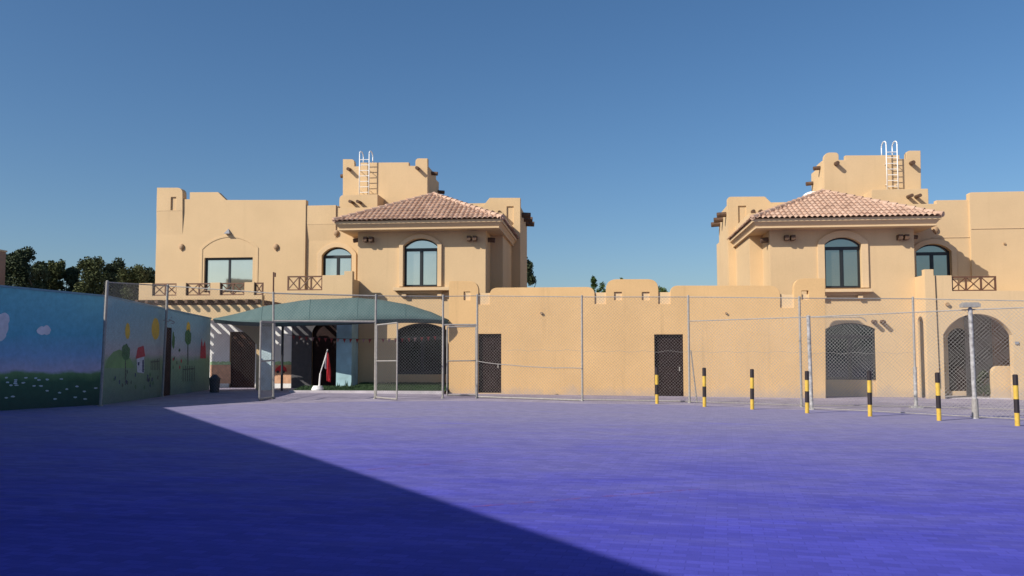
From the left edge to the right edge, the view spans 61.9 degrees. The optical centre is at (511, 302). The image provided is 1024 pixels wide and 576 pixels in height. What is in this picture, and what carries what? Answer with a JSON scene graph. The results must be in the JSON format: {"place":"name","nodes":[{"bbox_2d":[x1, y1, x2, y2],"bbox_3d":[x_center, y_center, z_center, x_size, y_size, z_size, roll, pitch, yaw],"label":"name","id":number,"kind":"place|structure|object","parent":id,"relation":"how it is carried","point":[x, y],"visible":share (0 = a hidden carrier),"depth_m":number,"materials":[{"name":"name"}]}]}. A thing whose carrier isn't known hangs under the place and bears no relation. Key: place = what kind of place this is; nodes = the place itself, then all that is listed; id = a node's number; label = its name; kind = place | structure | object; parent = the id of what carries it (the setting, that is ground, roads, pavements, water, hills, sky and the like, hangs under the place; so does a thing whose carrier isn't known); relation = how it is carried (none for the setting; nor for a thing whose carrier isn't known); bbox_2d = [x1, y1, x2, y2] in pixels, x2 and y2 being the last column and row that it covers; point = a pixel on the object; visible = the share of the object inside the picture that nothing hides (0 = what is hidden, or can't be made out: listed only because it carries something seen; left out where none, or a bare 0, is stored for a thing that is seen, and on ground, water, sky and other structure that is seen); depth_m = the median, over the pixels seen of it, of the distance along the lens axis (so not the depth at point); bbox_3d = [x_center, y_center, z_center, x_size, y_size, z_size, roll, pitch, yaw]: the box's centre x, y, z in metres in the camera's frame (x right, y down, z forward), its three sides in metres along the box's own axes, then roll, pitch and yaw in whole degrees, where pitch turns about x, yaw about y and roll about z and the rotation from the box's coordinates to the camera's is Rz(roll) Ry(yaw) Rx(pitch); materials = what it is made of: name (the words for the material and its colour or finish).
{"place":"outdoors","nodes":[
{"label":"outdoors","id":0,"kind":"place"},
{"bbox_2d":[0,401,1023,575],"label":"court","id":1,"kind":"object","parent":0,"point":[436,488],"visible":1,"depth_m":9.38,"materials":[{"name":"blue paint"}]},
{"bbox_2d":[0,0,1023,292],"label":"sky","id":2,"kind":"structure","parent":0,"point":[623,129],"materials":[{"name":"blue"}]},
{"bbox_2d":[105,387,1023,416],"bbox_3d":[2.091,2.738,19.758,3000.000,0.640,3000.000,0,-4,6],"label":"ground","id":3,"kind":"structure","parent":0,"point":[220,398],"depth_m":28.29,"materials":[{"name":"grey concrete"}]},
{"bbox_2d":[0,249,6,284],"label":"neighbour house","id":4,"kind":"structure","parent":3,"relation":"on","point":[2,264],"depth_m":50.40,"materials":[{"name":"brown paint"}]},
{"bbox_2d":[5,253,14,284],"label":"tree","id":5,"kind":"object","parent":3,"relation":"on","point":[7,275],"visible":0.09,"depth_m":56.90,"materials":[{"name":"green plant"}]},
{"bbox_2d":[5,246,36,286],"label":"tree","id":6,"kind":"object","parent":3,"relation":"on","point":[17,262],"visible":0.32,"depth_m":53.38,"materials":[{"name":"green plant"}]},
{"bbox_2d":[27,261,50,289],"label":"tree","id":7,"kind":"object","parent":3,"relation":"on","point":[39,273],"visible":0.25,"depth_m":51.22,"materials":[{"name":"green plant"}]},
{"bbox_2d":[0,285,104,410],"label":"mural wall","id":8,"kind":"structure","parent":3,"relation":"on","point":[50,348],"depth_m":22.69,"materials":[{"name":"blue paint"}]},
{"bbox_2d":[46,259,65,290],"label":"tree","id":9,"kind":"object","parent":3,"relation":"on","point":[57,271],"visible":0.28,"depth_m":53.27,"materials":[{"name":"green plant"}]},
{"bbox_2d":[61,266,80,291],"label":"tree","id":10,"kind":"object","parent":3,"relation":"on","point":[71,276],"visible":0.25,"depth_m":54.01,"materials":[{"name":"green plant"}]},
{"bbox_2d":[73,256,110,295],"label":"tree","id":11,"kind":"object","parent":3,"relation":"on","point":[93,279],"visible":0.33,"depth_m":51.83,"materials":[{"name":"green plant"}]},
{"bbox_2d":[102,257,125,297],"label":"tree","id":12,"kind":"object","parent":3,"relation":"on","point":[113,268],"visible":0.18,"depth_m":52.63,"materials":[{"name":"green plant"}]},
{"bbox_2d":[116,264,153,300],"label":"tree","id":13,"kind":"object","parent":3,"relation":"on","point":[135,274],"visible":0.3,"depth_m":48.24,"materials":[{"name":"green plant"}]},
{"bbox_2d":[144,267,154,300],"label":"tree","id":14,"kind":"object","parent":3,"relation":"on","point":[151,271],"visible":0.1,"depth_m":54.79,"materials":[{"name":"green plant"}]},
{"bbox_2d":[102,296,211,404],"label":"mural wall","id":15,"kind":"structure","parent":3,"relation":"on","point":[187,345],"depth_m":28.29,"materials":[{"name":"multicoloured paint"}]},
{"bbox_2d":[164,327,171,395],"bbox_3d":[-11.982,2.127,29.547,0.065,2.520,0.784,0,-4,-4],"label":"door","id":16,"kind":"structure","parent":15,"relation":"in","point":[168,347],"depth_m":29.62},
{"bbox_2d":[98,280,274,405],"bbox_3d":[-10.104,1.166,26.079,4.122,3.909,5.409,0,-4,6],"label":"chain link fence","id":17,"kind":"object","parent":3,"relation":"on","point":[105,322],"visible":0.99,"depth_m":28.04,"materials":[{"name":"metal"}]},
{"bbox_2d":[209,374,220,392],"bbox_3d":[-11.212,3.057,32.172,0.428,0.680,0.428,0,-4,6],"label":"litter bin","id":18,"kind":"object","parent":3,"relation":"on","point":[214,386],"visible":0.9,"depth_m":32.02,"materials":[{"name":"plastic"}]},
{"bbox_2d":[213,298,448,392],"bbox_3d":[-7.320,1.721,33.207,9.769,3.908,2.017,0,-4,6],"label":"shade canopy","id":19,"kind":"object","parent":3,"relation":"on","point":[411,313],"visible":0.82,"depth_m":32.83,"materials":[{"name":"green fabric"}]},
{"bbox_2d":[291,335,440,342],"bbox_3d":[-5.909,1.454,33.978,6.284,0.346,0.017,0,-4,6],"label":"bunting","id":20,"kind":"object","parent":19,"relation":"hanging from","point":[344,339],"visible":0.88,"depth_m":34.02,"materials":[{"name":"fabric"}]},
{"bbox_2d":[135,151,533,390],"bbox_3d":[-7.235,-1.164,40.660,16.174,11.197,12.940,0,-4,6],"label":"villa","id":21,"kind":"object","parent":3,"relation":"on","point":[403,232],"visible":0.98,"depth_m":36.65,"materials":[{"name":"beige paint"}]},
{"bbox_2d":[205,258,252,291],"bbox_3d":[-12.351,-1.189,37.332,2.188,1.517,0.080,0,-4,6],"label":"window","id":22,"kind":"structure","parent":21,"relation":"in","point":[217,270],"depth_m":37.33,"materials":[{"name":"clear glass"}]},
{"bbox_2d":[230,332,255,387],"bbox_3d":[-11.637,2.484,37.004,1.156,2.418,0.085,0,-4,6],"label":"door","id":23,"kind":"structure","parent":21,"relation":"in","point":[242,364],"depth_m":36.97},
{"bbox_2d":[312,325,336,385],"bbox_3d":[-8.023,2.266,36.603,1.088,2.843,0.028,0,-4,6],"label":"door","id":24,"kind":"structure","parent":21,"relation":"in","point":[320,348],"depth_m":36.60,"materials":[{"name":"black"}]},
{"bbox_2d":[323,248,351,274],"bbox_3d":[-7.531,-1.352,36.995,1.321,2.045,0.080,0,-4,6],"label":"window","id":25,"kind":"structure","parent":21,"relation":"in","point":[336,261],"depth_m":37.02,"materials":[{"name":"clear glass"}]},
{"bbox_2d":[404,239,436,286],"bbox_3d":[-3.743,-1.628,35.365,1.438,1.992,0.080,0,-4,6],"label":"window","id":26,"kind":"structure","parent":21,"relation":"in","point":[420,257],"depth_m":35.36,"materials":[{"name":"clear glass"}]},
{"bbox_2d":[398,323,446,373],"bbox_3d":[-3.678,1.907,35.086,2.072,2.093,0.080,0,-4,6],"label":"window","id":27,"kind":"structure","parent":21,"relation":"in","point":[422,351],"depth_m":35.09,"materials":[{"name":"black glass"}]},
{"bbox_2d":[289,390,441,393],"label":"kerb","id":28,"kind":"structure","parent":3,"relation":"on","point":[347,391],"depth_m":32.53,"materials":[{"name":"concrete"}]},
{"bbox_2d":[293,382,448,390],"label":"grass","id":29,"kind":"structure","parent":3,"relation":"on","point":[369,386],"depth_m":33.51,"materials":[{"name":"green plant"}]},
{"bbox_2d":[311,349,330,389],"bbox_3d":[-7.374,2.600,33.004,0.746,1.577,0.474,0,-4,6],"label":"flag stand","id":30,"kind":"object","parent":29,"relation":"on","point":[327,365],"visible":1,"depth_m":32.97,"materials":[{"name":"red fabric"}]},
{"bbox_2d":[527,257,536,286],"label":"tree","id":31,"kind":"object","parent":3,"relation":"on","point":[531,279],"visible":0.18,"depth_m":52.14,"materials":[{"name":"green plant"}]},
{"bbox_2d":[590,275,597,292],"bbox_3d":[3.566,1.317,36.908,0.468,4.996,0.570,-4,-5,44],"label":"shrub","id":32,"kind":"object","parent":3,"relation":"on","point":[594,284],"visible":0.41,"depth_m":36.89,"materials":[{"name":"green plant"}]},
{"bbox_2d":[596,281,605,292],"bbox_3d":[3.764,1.420,35.784,0.562,4.637,0.595,-3,-5,39],"label":"shrub","id":33,"kind":"object","parent":3,"relation":"on","point":[602,286],"visible":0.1,"depth_m":35.86,"materials":[{"name":"green plant"}]},
{"bbox_2d":[449,278,825,397],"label":"boundary wall","id":34,"kind":"structure","parent":3,"relation":"on","point":[462,307],"depth_m":32.39,"materials":[{"name":"paint"}]},
{"bbox_2d":[479,334,500,392],"bbox_3d":[-0.843,2.355,33.002,0.890,2.268,0.110,0,-4,6],"label":"door","id":35,"kind":"structure","parent":34,"relation":"in","point":[490,344],"depth_m":33.01,"materials":[{"name":"metal"}]},
{"bbox_2d":[654,334,683,395],"bbox_3d":[5.931,2.379,32.287,1.071,2.328,0.110,0,-4,6],"label":"door","id":36,"kind":"structure","parent":34,"relation":"in","point":[674,343],"depth_m":32.30,"materials":[{"name":"metal"}]},
{"bbox_2d":[258,272,1023,409],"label":"chain link fence","id":37,"kind":"object","parent":3,"relation":"on","point":[476,358],"visible":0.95,"depth_m":27.92,"materials":[{"name":"metal"}]},
{"bbox_2d":[655,367,658,403],"bbox_3d":[4.584,2.649,26.999,0.112,1.208,0.112,0,-4,6],"label":"bollard","id":38,"kind":"object","parent":3,"relation":"on","point":[656,386],"visible":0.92,"depth_m":26.96,"materials":[{"name":"yellow metal"}]},
{"bbox_2d":[658,285,667,291],"bbox_3d":[6.465,1.520,36.480,0.652,4.529,0.600,3,-5,-44],"label":"shrub","id":39,"kind":"object","parent":3,"relation":"on","point":[661,289],"visible":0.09,"depth_m":36.60,"materials":[{"name":"green plant"}]},
{"bbox_2d":[702,368,705,406],"bbox_3d":[5.746,2.560,25.490,0.112,1.219,0.112,-2,-4,35],"label":"bollard","id":40,"kind":"object","parent":3,"relation":"on","point":[704,385],"visible":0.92,"depth_m":25.45,"materials":[{"name":"yellow metal"}]},
{"bbox_2d":[750,369,753,409],"bbox_3d":[6.864,2.508,24.391,0.112,1.204,0.112,2,-4,-14],"label":"bollard","id":41,"kind":"object","parent":3,"relation":"on","point":[751,389],"visible":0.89,"depth_m":24.36,"materials":[{"name":"yellow metal"}]},
{"bbox_2d":[805,371,808,412],"bbox_3d":[7.931,2.436,22.938,0.112,1.186,0.112,0,-2,12],"label":"bollard","id":42,"kind":"object","parent":3,"relation":"on","point":[806,391],"visible":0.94,"depth_m":22.90,"materials":[{"name":"yellow metal"}]},
{"bbox_2d":[689,302,1023,419],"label":"chain link fence","id":43,"kind":"object","parent":3,"relation":"on","point":[974,399],"visible":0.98,"depth_m":23.20,"materials":[{"name":"grey metal"}]},
{"bbox_2d":[711,141,1023,399],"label":"villa","id":44,"kind":"object","parent":3,"relation":"on","point":[864,226],"visible":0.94,"depth_m":33.59,"materials":[{"name":"beige paint"}]},
{"bbox_2d":[825,238,860,287],"bbox_3d":[12.965,-1.546,33.580,1.387,1.996,0.080,0,-4,6],"label":"window","id":45,"kind":"structure","parent":44,"relation":"in","point":[842,255],"depth_m":33.57,"materials":[{"name":"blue glass"}]},
{"bbox_2d":[825,323,875,379],"bbox_3d":[13.178,1.908,33.291,1.887,2.203,0.080,0,-4,6],"label":"window","id":46,"kind":"structure","parent":44,"relation":"in","point":[869,346],"depth_m":33.28,"materials":[{"name":"grey glass"}]},
{"bbox_2d":[916,244,949,276],"bbox_3d":[16.932,-1.397,34.422,1.366,1.884,0.080,0,-4,6],"label":"window","id":47,"kind":"structure","parent":44,"relation":"in","point":[935,257],"depth_m":34.43,"materials":[{"name":"clear glass"}]},
{"bbox_2d":[948,328,965,390],"bbox_3d":[17.831,2.251,34.140,0.891,2.566,0.080,0,-4,6],"label":"door","id":48,"kind":"structure","parent":44,"relation":"in","point":[956,338],"depth_m":34.10,"materials":[{"name":"grey metal"}]},
{"bbox_2d":[867,370,871,415],"bbox_3d":[9.179,2.363,21.901,0.112,1.226,0.112,1,-4,-2],"label":"bollard","id":49,"kind":"object","parent":3,"relation":"on","point":[869,388],"visible":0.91,"depth_m":21.87,"materials":[{"name":"yellow metal"}]},
{"bbox_2d":[935,372,941,420],"bbox_3d":[10.288,2.298,20.596,0.112,1.212,0.112,0,-4,-6],"label":"bollard","id":50,"kind":"object","parent":3,"relation":"on","point":[938,394],"visible":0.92,"depth_m":20.56,"materials":[{"name":"yellow metal"}]},
{"bbox_2d":[976,370,990,396],"bbox_3d":[18.057,3.091,32.534,0.736,1.060,0.685,3,-5,-39],"label":"shrub","id":51,"kind":"object","parent":3,"relation":"on","point":[980,389],"visible":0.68,"depth_m":32.51,"materials":[{"name":"green plant"}]},
{"bbox_2d":[1012,374,1019,425],"bbox_3d":[11.321,2.220,19.152,0.112,1.207,0.112,-2,-4,24],"label":"bollard","id":52,"kind":"object","parent":3,"relation":"on","point":[1016,399],"visible":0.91,"depth_m":19.12,"materials":[{"name":"yellow metal"}]}
]}

